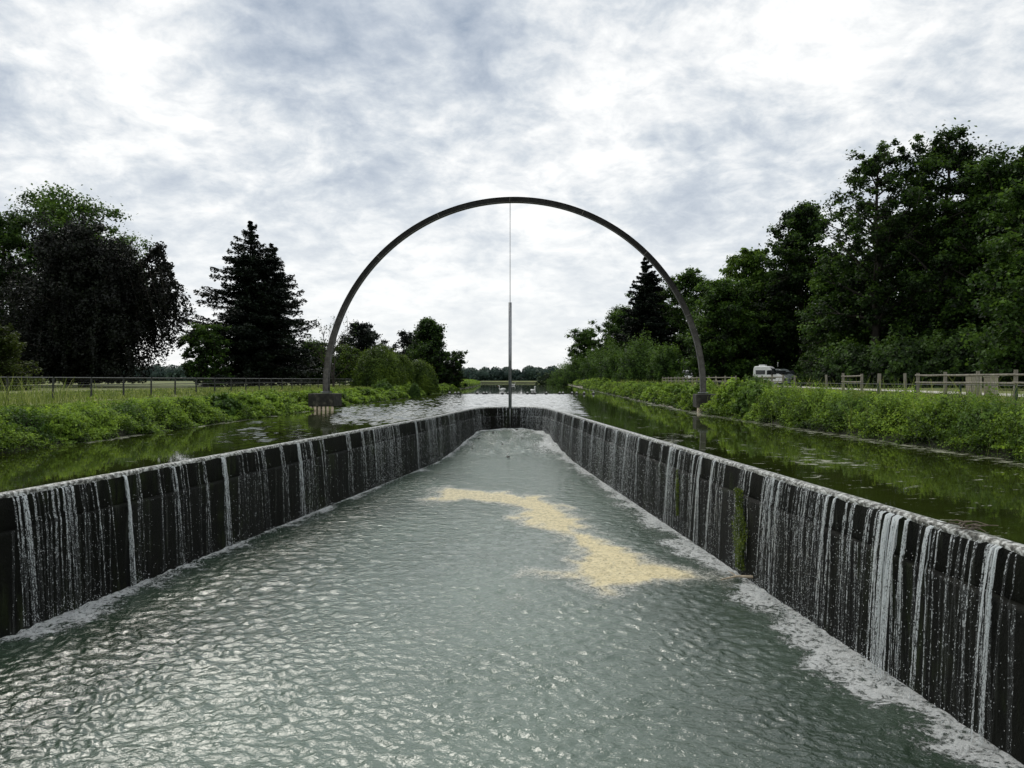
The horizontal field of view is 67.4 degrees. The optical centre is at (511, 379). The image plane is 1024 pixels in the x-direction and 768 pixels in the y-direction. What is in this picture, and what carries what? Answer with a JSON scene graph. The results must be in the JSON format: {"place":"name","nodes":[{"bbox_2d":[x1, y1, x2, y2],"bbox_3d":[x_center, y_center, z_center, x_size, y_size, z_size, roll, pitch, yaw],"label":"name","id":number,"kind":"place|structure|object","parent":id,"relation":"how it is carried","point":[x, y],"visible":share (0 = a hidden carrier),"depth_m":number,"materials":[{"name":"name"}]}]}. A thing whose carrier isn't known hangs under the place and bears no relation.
{"place":"outdoors","nodes":[
{"label":"outdoors","id":0,"kind":"place"},
{"bbox_2d":[0,373,102,406],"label":"grass","id":1,"kind":"structure","parent":0,"point":[26,395],"depth_m":23.78,"materials":[{"name":"plant"}]},
{"bbox_2d":[308,314,356,386],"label":"bare tree","id":2,"kind":"object","parent":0,"point":[332,372],"visible":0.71,"depth_m":70.03,"materials":[{"name":"green plant"}]},
{"bbox_2d":[0,428,1023,767],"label":"basin water","id":3,"kind":"structure","parent":0,"point":[398,622],"depth_m":10.02,"materials":[{"name":"liquid"}]},
{"bbox_2d":[0,407,503,637],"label":"weir wall","id":4,"kind":"structure","parent":3,"relation":"in","point":[151,527],"depth_m":14.96,"materials":[{"name":"concrete"}]},
{"bbox_2d":[11,408,503,627],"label":"waterfall","id":5,"kind":"structure","parent":4,"relation":"attached to","point":[223,459],"depth_m":13.57,"materials":[{"name":"white liquid"}]},
{"bbox_2d":[16,413,498,637],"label":"falling drops","id":6,"kind":"object","parent":5,"relation":"attached to","point":[252,524],"visible":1,"depth_m":16.84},
{"bbox_2d":[504,407,521,428],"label":"weir wall","id":7,"kind":"structure","parent":3,"relation":"in","point":[512,420],"depth_m":46.40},
{"bbox_2d":[417,487,726,597],"bbox_3d":[0.524,3.655,18.648,6.218,0.056,17.259,0,0,-7],"label":"floating foam","id":8,"kind":"object","parent":3,"relation":"on","point":[630,573],"visible":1,"depth_m":16.18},
{"bbox_2d":[525,413,1015,763],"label":"falling drops","id":9,"kind":"object","parent":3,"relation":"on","point":[760,594],"visible":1,"depth_m":11.59,"materials":[{"name":"liquid"}]},
{"bbox_2d":[522,407,1023,764],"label":"weir wall","id":10,"kind":"structure","parent":3,"relation":"in","point":[1001,649],"depth_m":10.35,"materials":[{"name":"concrete"}]},
{"bbox_2d":[675,469,678,515],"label":"moss","id":11,"kind":"object","parent":10,"relation":"attached to","point":[677,499],"visible":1,"depth_m":18.30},
{"bbox_2d":[730,487,749,571],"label":"moss","id":12,"kind":"object","parent":10,"relation":"attached to","point":[738,536],"visible":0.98,"depth_m":14.33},
{"bbox_2d":[521,407,1015,745],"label":"waterfall","id":13,"kind":"structure","parent":10,"relation":"attached to","point":[882,568],"depth_m":9.63,"materials":[{"name":"white liquid"}]},
{"bbox_2d":[940,519,998,531],"bbox_3d":[4.911,1.578,8.331,0.551,0.070,0.424,0,0,-8],"label":"twig tangle","id":14,"kind":"object","parent":10,"relation":"on","point":[974,526],"visible":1,"depth_m":8.28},
{"bbox_2d":[0,383,1023,543],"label":"canal water","id":15,"kind":"structure","parent":0,"point":[940,484],"depth_m":17.80,"materials":[{"name":"liquid"}]},
{"bbox_2d":[0,381,1023,604],"bbox_3d":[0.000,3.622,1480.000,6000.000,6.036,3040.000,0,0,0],"label":"ground","id":16,"kind":"structure","parent":0,"point":[159,384],"depth_m":30.25,"materials":[{"name":"plant"}]},
{"bbox_2d":[0,412,19,447],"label":"bank bush","id":17,"kind":"object","parent":16,"relation":"on","point":[6,433],"visible":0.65,"depth_m":17.42,"materials":[{"name":"green plant"}]},
{"bbox_2d":[0,208,44,384],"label":"broadleaf tree","id":18,"kind":"object","parent":16,"relation":"on","point":[10,240],"visible":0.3,"depth_m":83.24,"materials":[{"name":"green plant"}]},
{"bbox_2d":[0,323,48,390],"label":"yew tree","id":19,"kind":"object","parent":16,"relation":"on","point":[8,342],"visible":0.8,"depth_m":52.11,"materials":[{"name":"green plant"}]},
{"bbox_2d":[0,402,58,443],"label":"bank bush","id":20,"kind":"object","parent":16,"relation":"on","point":[35,422],"visible":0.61,"depth_m":18.55,"materials":[{"name":"green plant"}]},
{"bbox_2d":[37,406,90,438],"bbox_3d":[-11.899,1.169,19.990,1.566,0.987,1.486,0,0,0],"label":"bank bush","id":21,"kind":"object","parent":16,"relation":"on","point":[74,423],"visible":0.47,"depth_m":19.81,"materials":[{"name":"green plant"}]},
{"bbox_2d":[0,180,158,384],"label":"broadleaf tree","id":22,"kind":"object","parent":16,"relation":"on","point":[47,204],"visible":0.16,"depth_m":90.25,"materials":[{"name":"green plant"}]},
{"bbox_2d":[62,394,119,434],"bbox_3d":[-11.948,1.029,21.475,2.046,1.257,1.919,0,0,0],"label":"bank bush","id":23,"kind":"object","parent":16,"relation":"on","point":[97,413],"visible":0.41,"depth_m":21.38,"materials":[{"name":"green plant"}]},
{"bbox_2d":[0,210,195,386],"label":"weeping beech","id":24,"kind":"object","parent":16,"relation":"on","point":[90,308],"visible":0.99,"depth_m":72.46,"materials":[{"name":"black plant"}]},
{"bbox_2d":[103,396,151,430],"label":"bank bush","id":25,"kind":"object","parent":16,"relation":"on","point":[124,406],"visible":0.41,"depth_m":23.33,"materials":[{"name":"green plant"}]},
{"bbox_2d":[140,392,192,425],"bbox_3d":[-11.916,1.029,26.011,2.005,1.258,1.895,0,0,0],"label":"bank bush","id":26,"kind":"object","parent":16,"relation":"on","point":[169,402],"visible":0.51,"depth_m":25.73,"materials":[{"name":"green plant"}]},
{"bbox_2d":[123,364,211,380],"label":"distant wood","id":27,"kind":"object","parent":16,"relation":"on","point":[159,372],"visible":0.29,"depth_m":408.52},
{"bbox_2d":[0,377,351,400],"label":"metal fence","id":28,"kind":"object","parent":16,"relation":"on","point":[124,384],"visible":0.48,"depth_m":35.09,"materials":[{"name":"metal"}]},
{"bbox_2d":[0,384,375,452],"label":"grass","id":29,"kind":"structure","parent":16,"relation":"on","point":[116,394],"depth_m":39.30,"materials":[{"name":"plant"}]},
{"bbox_2d":[181,394,217,420],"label":"bank bush","id":30,"kind":"object","parent":16,"relation":"on","point":[203,404],"visible":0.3,"depth_m":28.32,"materials":[{"name":"green plant"}]},
{"bbox_2d":[177,322,234,386],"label":"broadleaf tree","id":31,"kind":"object","parent":16,"relation":"on","point":[209,350],"visible":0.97,"depth_m":77.34,"materials":[{"name":"green plant"}]},
{"bbox_2d":[201,390,243,418],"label":"bank bush","id":32,"kind":"object","parent":16,"relation":"on","point":[224,400],"visible":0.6,"depth_m":30.71,"materials":[{"name":"green plant"}]},
{"bbox_2d":[0,383,459,453],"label":"bank plants","id":33,"kind":"object","parent":16,"relation":"on","point":[356,395],"visible":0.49,"depth_m":27.14,"materials":[{"name":"green plant"}]},
{"bbox_2d":[233,389,263,413],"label":"bank bush","id":34,"kind":"object","parent":16,"relation":"on","point":[254,403],"visible":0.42,"depth_m":33.32,"materials":[{"name":"green plant"}]},
{"bbox_2d":[180,221,317,386],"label":"spruce tree","id":35,"kind":"object","parent":16,"relation":"on","point":[249,289],"visible":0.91,"depth_m":83.35,"materials":[{"name":"green plant"}]},
{"bbox_2d":[255,391,286,412],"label":"bank bush","id":36,"kind":"object","parent":16,"relation":"on","point":[273,399],"visible":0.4,"depth_m":36.23,"materials":[{"name":"green plant"}]},
{"bbox_2d":[222,243,323,386],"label":"spruce tree","id":37,"kind":"object","parent":16,"relation":"on","point":[285,280],"visible":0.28,"depth_m":86.86,"materials":[{"name":"green plant"}]},
{"bbox_2d":[290,337,344,384],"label":"broadleaf tree","id":38,"kind":"object","parent":16,"relation":"on","point":[319,376],"visible":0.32,"depth_m":98.23,"materials":[{"name":"green plant"}]},
{"bbox_2d":[308,393,341,410],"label":"plinth","id":39,"kind":"structure","parent":16,"relation":"on","point":[324,400],"depth_m":40.58,"materials":[{"name":"concrete"}]},
{"bbox_2d":[320,197,707,393],"bbox_3d":[-0.100,-4.400,40.050,20.200,10.220,0.460,0,0,6],"label":"arch sculpture","id":40,"kind":"object","parent":39,"relation":"on","point":[407,233],"visible":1,"depth_m":39.96,"materials":[{"name":"metal"}]},
{"bbox_2d":[508,302,511,414],"bbox_3d":[-0.099,-3.490,40.050,0.169,11.480,0.169,0,0,0],"label":"plumb rod","id":41,"kind":"object","parent":40,"relation":"hanging from","point":[510,355],"visible":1,"depth_m":40.01,"materials":[{"name":"metal"}]},
{"bbox_2d":[318,340,363,384],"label":"broadleaf tree","id":42,"kind":"object","parent":16,"relation":"on","point":[343,359],"visible":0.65,"depth_m":96.90,"materials":[{"name":"green plant"}]},
{"bbox_2d":[335,319,392,378],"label":"tree","id":43,"kind":"object","parent":16,"relation":"on","point":[366,336],"visible":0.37,"depth_m":113.77,"materials":[{"name":"green plant"}]},
{"bbox_2d":[349,344,406,386],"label":"round hedge","id":44,"kind":"object","parent":16,"relation":"on","point":[379,364],"visible":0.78,"depth_m":74.45,"materials":[{"name":"green plant"}]},
{"bbox_2d":[371,379,395,392],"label":"bank bush","id":45,"kind":"object","parent":16,"relation":"on","point":[382,384],"visible":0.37,"depth_m":65.59,"materials":[{"name":"green plant"}]},
{"bbox_2d":[388,329,416,361],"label":"pine tree","id":46,"kind":"object","parent":16,"relation":"on","point":[405,338],"visible":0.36,"depth_m":138.68,"materials":[{"name":"green plant"}]},
{"bbox_2d":[396,353,417,385],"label":"round hedge","id":47,"kind":"object","parent":16,"relation":"on","point":[410,372],"visible":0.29,"depth_m":81.25,"materials":[{"name":"green plant"}]},
{"bbox_2d":[408,382,420,396],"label":"bush","id":48,"kind":"object","parent":16,"relation":"on","point":[414,391],"visible":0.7,"depth_m":71.68,"materials":[{"name":"green plant"}]},
{"bbox_2d":[410,358,439,392],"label":"round hedge","id":49,"kind":"object","parent":16,"relation":"on","point":[427,380],"visible":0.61,"depth_m":82.82,"materials":[{"name":"green plant"}]},
{"bbox_2d":[404,316,469,382],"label":"broadleaf tree","id":50,"kind":"object","parent":16,"relation":"on","point":[427,345],"visible":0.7,"depth_m":128.42,"materials":[{"name":"green plant"}]},
{"bbox_2d":[435,349,470,387],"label":"broadleaf tree","id":51,"kind":"object","parent":16,"relation":"on","point":[450,364],"visible":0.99,"depth_m":124.71,"materials":[{"name":"green plant"}]},
{"bbox_2d":[467,365,558,380],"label":"distant wood","id":52,"kind":"object","parent":16,"relation":"on","point":[528,373],"visible":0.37,"depth_m":508.80,"materials":[{"name":"plant"}]},
{"bbox_2d":[546,362,571,384],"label":"woodland bush","id":53,"kind":"object","parent":16,"relation":"on","point":[554,377],"visible":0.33,"depth_m":249.71,"materials":[{"name":"green plant"}]},
{"bbox_2d":[557,350,589,382],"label":"woodland bush","id":54,"kind":"object","parent":16,"relation":"on","point":[569,377],"visible":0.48,"depth_m":209.96,"materials":[{"name":"green plant"}]},
{"bbox_2d":[564,327,603,378],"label":"broadleaf tree","id":55,"kind":"object","parent":16,"relation":"on","point":[583,339],"visible":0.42,"depth_m":213.34,"materials":[{"name":"green plant"}]},
{"bbox_2d":[568,377,617,386],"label":"bank plants","id":56,"kind":"object","parent":16,"relation":"on","point":[580,383],"visible":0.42,"depth_m":157.78,"materials":[{"name":"green plant"}]},
{"bbox_2d":[575,346,611,382],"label":"woodland bush","id":57,"kind":"object","parent":16,"relation":"on","point":[591,371],"visible":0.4,"depth_m":175.63,"materials":[{"name":"green plant"}]},
{"bbox_2d":[588,304,631,362],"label":"broadleaf tree","id":58,"kind":"object","parent":16,"relation":"on","point":[613,317],"visible":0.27,"depth_m":183.15,"materials":[{"name":"green plant"}]},
{"bbox_2d":[593,336,629,381],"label":"woodland bush","id":59,"kind":"object","parent":16,"relation":"on","point":[608,364],"visible":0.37,"depth_m":155.08,"materials":[{"name":"green plant"}]},
{"bbox_2d":[611,327,657,381],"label":"woodland bush","id":60,"kind":"object","parent":16,"relation":"on","point":[636,357],"visible":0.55,"depth_m":139.92,"materials":[{"name":"green plant"}]},
{"bbox_2d":[610,257,685,375],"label":"spruce tree","id":61,"kind":"object","parent":16,"relation":"on","point":[650,319],"visible":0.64,"depth_m":156.70,"materials":[{"name":"green plant"}]},
{"bbox_2d":[619,282,676,337],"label":"broadleaf tree","id":62,"kind":"object","parent":16,"relation":"on","point":[628,295],"visible":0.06,"depth_m":165.97,"materials":[{"name":"green plant"}]},
{"bbox_2d":[643,337,686,383],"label":"woodland bush","id":63,"kind":"object","parent":16,"relation":"on","point":[663,360],"visible":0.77,"depth_m":132.35,"materials":[{"name":"green plant"}]},
{"bbox_2d":[655,381,688,400],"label":"bank bush","id":64,"kind":"object","parent":16,"relation":"on","point":[666,389],"visible":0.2,"depth_m":50.27,"materials":[{"name":"green plant"}]},
{"bbox_2d":[667,380,695,402],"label":"bank bush","id":65,"kind":"object","parent":16,"relation":"on","point":[677,390],"visible":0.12,"depth_m":45.84,"materials":[{"name":"green plant"}]},
{"bbox_2d":[654,267,716,382],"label":"broadleaf tree","id":66,"kind":"object","parent":16,"relation":"on","point":[689,280],"visible":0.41,"depth_m":158.31,"materials":[{"name":"green plant"}]},
{"bbox_2d":[679,379,718,405],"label":"bank bush","id":67,"kind":"object","parent":16,"relation":"on","point":[692,390],"visible":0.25,"depth_m":41.53,"materials":[{"name":"green plant"}]},
{"bbox_2d":[662,376,736,385],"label":"wooden fence","id":68,"kind":"object","parent":16,"relation":"on","point":[715,377],"visible":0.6,"depth_m":83.00,"materials":[{"name":"brown wood"}]},
{"bbox_2d":[693,394,715,411],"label":"plinth","id":69,"kind":"structure","parent":16,"relation":"on","point":[699,400],"depth_m":38.67,"materials":[{"name":"concrete"}]},
{"bbox_2d":[670,276,779,384],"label":"broadleaf tree","id":70,"kind":"object","parent":16,"relation":"on","point":[722,303],"visible":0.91,"depth_m":109.69,"materials":[{"name":"green plant"}]},
{"bbox_2d":[713,375,754,411],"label":"bank bush","id":71,"kind":"object","parent":16,"relation":"on","point":[731,387],"visible":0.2,"depth_m":34.38,"materials":[{"name":"green plant"}]},
{"bbox_2d":[715,245,783,365],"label":"broadleaf tree","id":72,"kind":"object","parent":16,"relation":"on","point":[745,264],"visible":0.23,"depth_m":118.08,"materials":[{"name":"green plant"}]},
{"bbox_2d":[729,380,777,413],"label":"bank bush","id":73,"kind":"object","parent":16,"relation":"on","point":[748,394],"visible":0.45,"depth_m":32.08,"materials":[{"name":"green plant"}]},
{"bbox_2d":[740,372,772,386],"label":"bank bush","id":74,"kind":"object","parent":16,"relation":"on","point":[764,378],"visible":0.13,"depth_m":39.75,"materials":[{"name":"green plant"}]},
{"bbox_2d":[744,269,808,383],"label":"broadleaf tree","id":75,"kind":"object","parent":16,"relation":"on","point":[769,349],"visible":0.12,"depth_m":114.64,"materials":[{"name":"green plant"}]},
{"bbox_2d":[752,375,806,415],"bbox_3d":[10.512,0.675,29.541,2.418,1.686,2.226,0,0,0],"label":"bank bush","id":76,"kind":"object","parent":16,"relation":"on","point":[772,397],"visible":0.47,"depth_m":29.45,"materials":[{"name":"green plant"}]},
{"bbox_2d":[753,199,842,365],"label":"broadleaf tree","id":77,"kind":"object","parent":16,"relation":"on","point":[795,249],"visible":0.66,"depth_m":110.42,"materials":[{"name":"green plant"}]},
{"bbox_2d":[582,378,1023,462],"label":"bank plants","id":78,"kind":"object","parent":16,"relation":"on","point":[708,409],"visible":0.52,"depth_m":22.96,"materials":[{"name":"green plant"}]},
{"bbox_2d":[789,343,824,385],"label":"woodland bush","id":79,"kind":"object","parent":16,"relation":"on","point":[805,366],"visible":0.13,"depth_m":97.17,"materials":[{"name":"green plant"}]},
{"bbox_2d":[602,374,1023,457],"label":"grass","id":80,"kind":"structure","parent":16,"relation":"on","point":[842,389],"depth_m":23.50,"materials":[{"name":"plant"}]},
{"bbox_2d":[781,380,846,419],"bbox_3d":[10.605,0.770,26.594,2.448,1.495,2.206,0,0,-22],"label":"bank bush","id":81,"kind":"object","parent":16,"relation":"on","point":[807,397],"visible":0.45,"depth_m":26.33,"materials":[{"name":"green plant"}]},
{"bbox_2d":[791,251,896,384],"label":"broadleaf tree","id":82,"kind":"object","parent":16,"relation":"on","point":[818,327],"visible":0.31,"depth_m":88.86,"materials":[{"name":"green plant"}]},
{"bbox_2d":[667,381,1023,404],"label":"fence","id":83,"kind":"object","parent":16,"relation":"on","point":[960,389],"visible":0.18,"depth_m":26.37,"materials":[{"name":"wood"}]},
{"bbox_2d":[814,386,882,425],"bbox_3d":[10.724,0.877,24.023,2.267,1.346,2.131,0,0,0],"label":"bank bush","id":84,"kind":"object","parent":16,"relation":"on","point":[839,406],"visible":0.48,"depth_m":23.72,"materials":[{"name":"green plant"}]},
{"bbox_2d":[810,334,891,387],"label":"woodland bush","id":85,"kind":"object","parent":16,"relation":"on","point":[837,364],"visible":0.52,"depth_m":76.67,"materials":[{"name":"green plant"}]},
{"bbox_2d":[841,373,862,391],"bbox_3d":[19.985,0.294,45.127,0.196,1.393,2.651,0,0,0],"label":"bench","id":86,"kind":"object","parent":16,"relation":"on","point":[843,376],"visible":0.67,"depth_m":44.67,"materials":[{"name":"brown wood"}]},
{"bbox_2d":[684,385,1023,406],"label":"grass","id":87,"kind":"structure","parent":16,"relation":"on","point":[718,386],"depth_m":32.93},
{"bbox_2d":[811,138,946,352],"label":"broadleaf tree","id":88,"kind":"object","parent":16,"relation":"on","point":[872,166],"visible":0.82,"depth_m":82.88,"materials":[{"name":"green plant"}]},
{"bbox_2d":[848,385,927,430],"bbox_3d":[10.766,0.844,21.582,2.415,1.380,2.440,0,0,0],"label":"bank bush","id":89,"kind":"object","parent":16,"relation":"on","point":[876,404],"visible":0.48,"depth_m":21.38,"materials":[{"name":"green plant"}]},
{"bbox_2d":[853,324,950,387],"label":"woodland bush","id":90,"kind":"object","parent":16,"relation":"on","point":[894,363],"visible":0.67,"depth_m":71.93,"materials":[{"name":"green plant"}]},
{"bbox_2d":[849,208,960,346],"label":"broadleaf tree","id":91,"kind":"object","parent":16,"relation":"on","point":[903,265],"visible":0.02,"depth_m":98.42,"materials":[{"name":"green plant"}]},
{"bbox_2d":[889,388,978,437],"bbox_3d":[10.863,0.882,19.447,2.288,1.332,2.269,0,0,0],"label":"bank bush","id":92,"kind":"object","parent":16,"relation":"on","point":[918,416],"visible":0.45,"depth_m":19.21,"materials":[{"name":"green plant"}]},
{"bbox_2d":[855,117,1014,351],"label":"broadleaf tree","id":93,"kind":"object","parent":16,"relation":"on","point":[946,156],"visible":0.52,"depth_m":78.76,"materials":[{"name":"green plant"}]},
{"bbox_2d":[903,319,988,387],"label":"woodland bush","id":94,"kind":"object","parent":16,"relation":"on","point":[953,359],"visible":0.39,"depth_m":69.82,"materials":[{"name":"green plant"}]},
{"bbox_2d":[915,370,1023,397],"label":"wooden fence","id":95,"kind":"object","parent":16,"relation":"on","point":[978,375],"visible":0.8,"depth_m":33.06,"materials":[{"name":"brown wood"}]},
{"bbox_2d":[916,155,1023,340],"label":"broadleaf tree","id":96,"kind":"object","parent":16,"relation":"on","point":[990,164],"visible":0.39,"depth_m":74.96,"materials":[{"name":"green plant"}]},
{"bbox_2d":[966,376,981,396],"bbox_3d":[21.043,0.294,35.000,0.520,0.992,0.520,0,0,0],"label":"slatted bin","id":97,"kind":"object","parent":16,"relation":"on","point":[970,379],"visible":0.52,"depth_m":34.79,"materials":[{"name":"brown wood"}]},
{"bbox_2d":[940,384,1023,444],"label":"bank bush","id":98,"kind":"object","parent":16,"relation":"on","point":[964,428],"visible":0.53,"depth_m":17.23,"materials":[{"name":"green plant"}]},
{"bbox_2d":[954,165,1023,387],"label":"broadleaf tree","id":99,"kind":"object","parent":16,"relation":"on","point":[1009,360],"visible":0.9,"depth_m":56.49,"materials":[{"name":"green plant"}]},
{"bbox_2d":[954,145,1023,332],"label":"broadleaf tree","id":100,"kind":"object","parent":16,"relation":"on","point":[1017,164],"visible":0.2,"depth_m":73.77,"materials":[{"name":"green plant"}]},
{"bbox_2d":[959,319,1023,388],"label":"woodland bush","id":101,"kind":"object","parent":16,"relation":"on","point":[980,355],"visible":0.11,"depth_m":67.80,"materials":[{"name":"green plant"}]},
{"bbox_2d":[984,376,998,395],"bbox_3d":[21.830,0.319,35.000,0.460,0.942,0.460,0,0,0],"label":"slatted bin","id":102,"kind":"object","parent":16,"relation":"on","point":[988,378],"visible":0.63,"depth_m":34.80,"materials":[{"name":"brown wood"}]},
{"bbox_2d":[991,404,1023,449],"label":"bank bush","id":103,"kind":"object","parent":16,"relation":"on","point":[1011,444],"visible":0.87,"depth_m":15.69,"materials":[{"name":"green plant"}]},
{"bbox_2d":[0,0,1023,373],"label":"sky","id":104,"kind":"structure","parent":0,"point":[334,128],"materials":[{"name":"white"}]},
{"bbox_2d":[777,386,1022,396],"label":"path","id":105,"kind":"structure","parent":0,"point":[908,390],"depth_m":53.07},
{"bbox_2d":[753,362,786,383],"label":"camper van","id":106,"kind":"object","parent":105,"relation":"on","point":[763,370],"visible":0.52,"depth_m":96.54,"materials":[{"name":"white paint"}]},
{"bbox_2d":[775,369,797,384],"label":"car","id":107,"kind":"object","parent":105,"relation":"on","point":[786,373],"visible":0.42,"depth_m":100.11,"materials":[{"name":"grey paint"}]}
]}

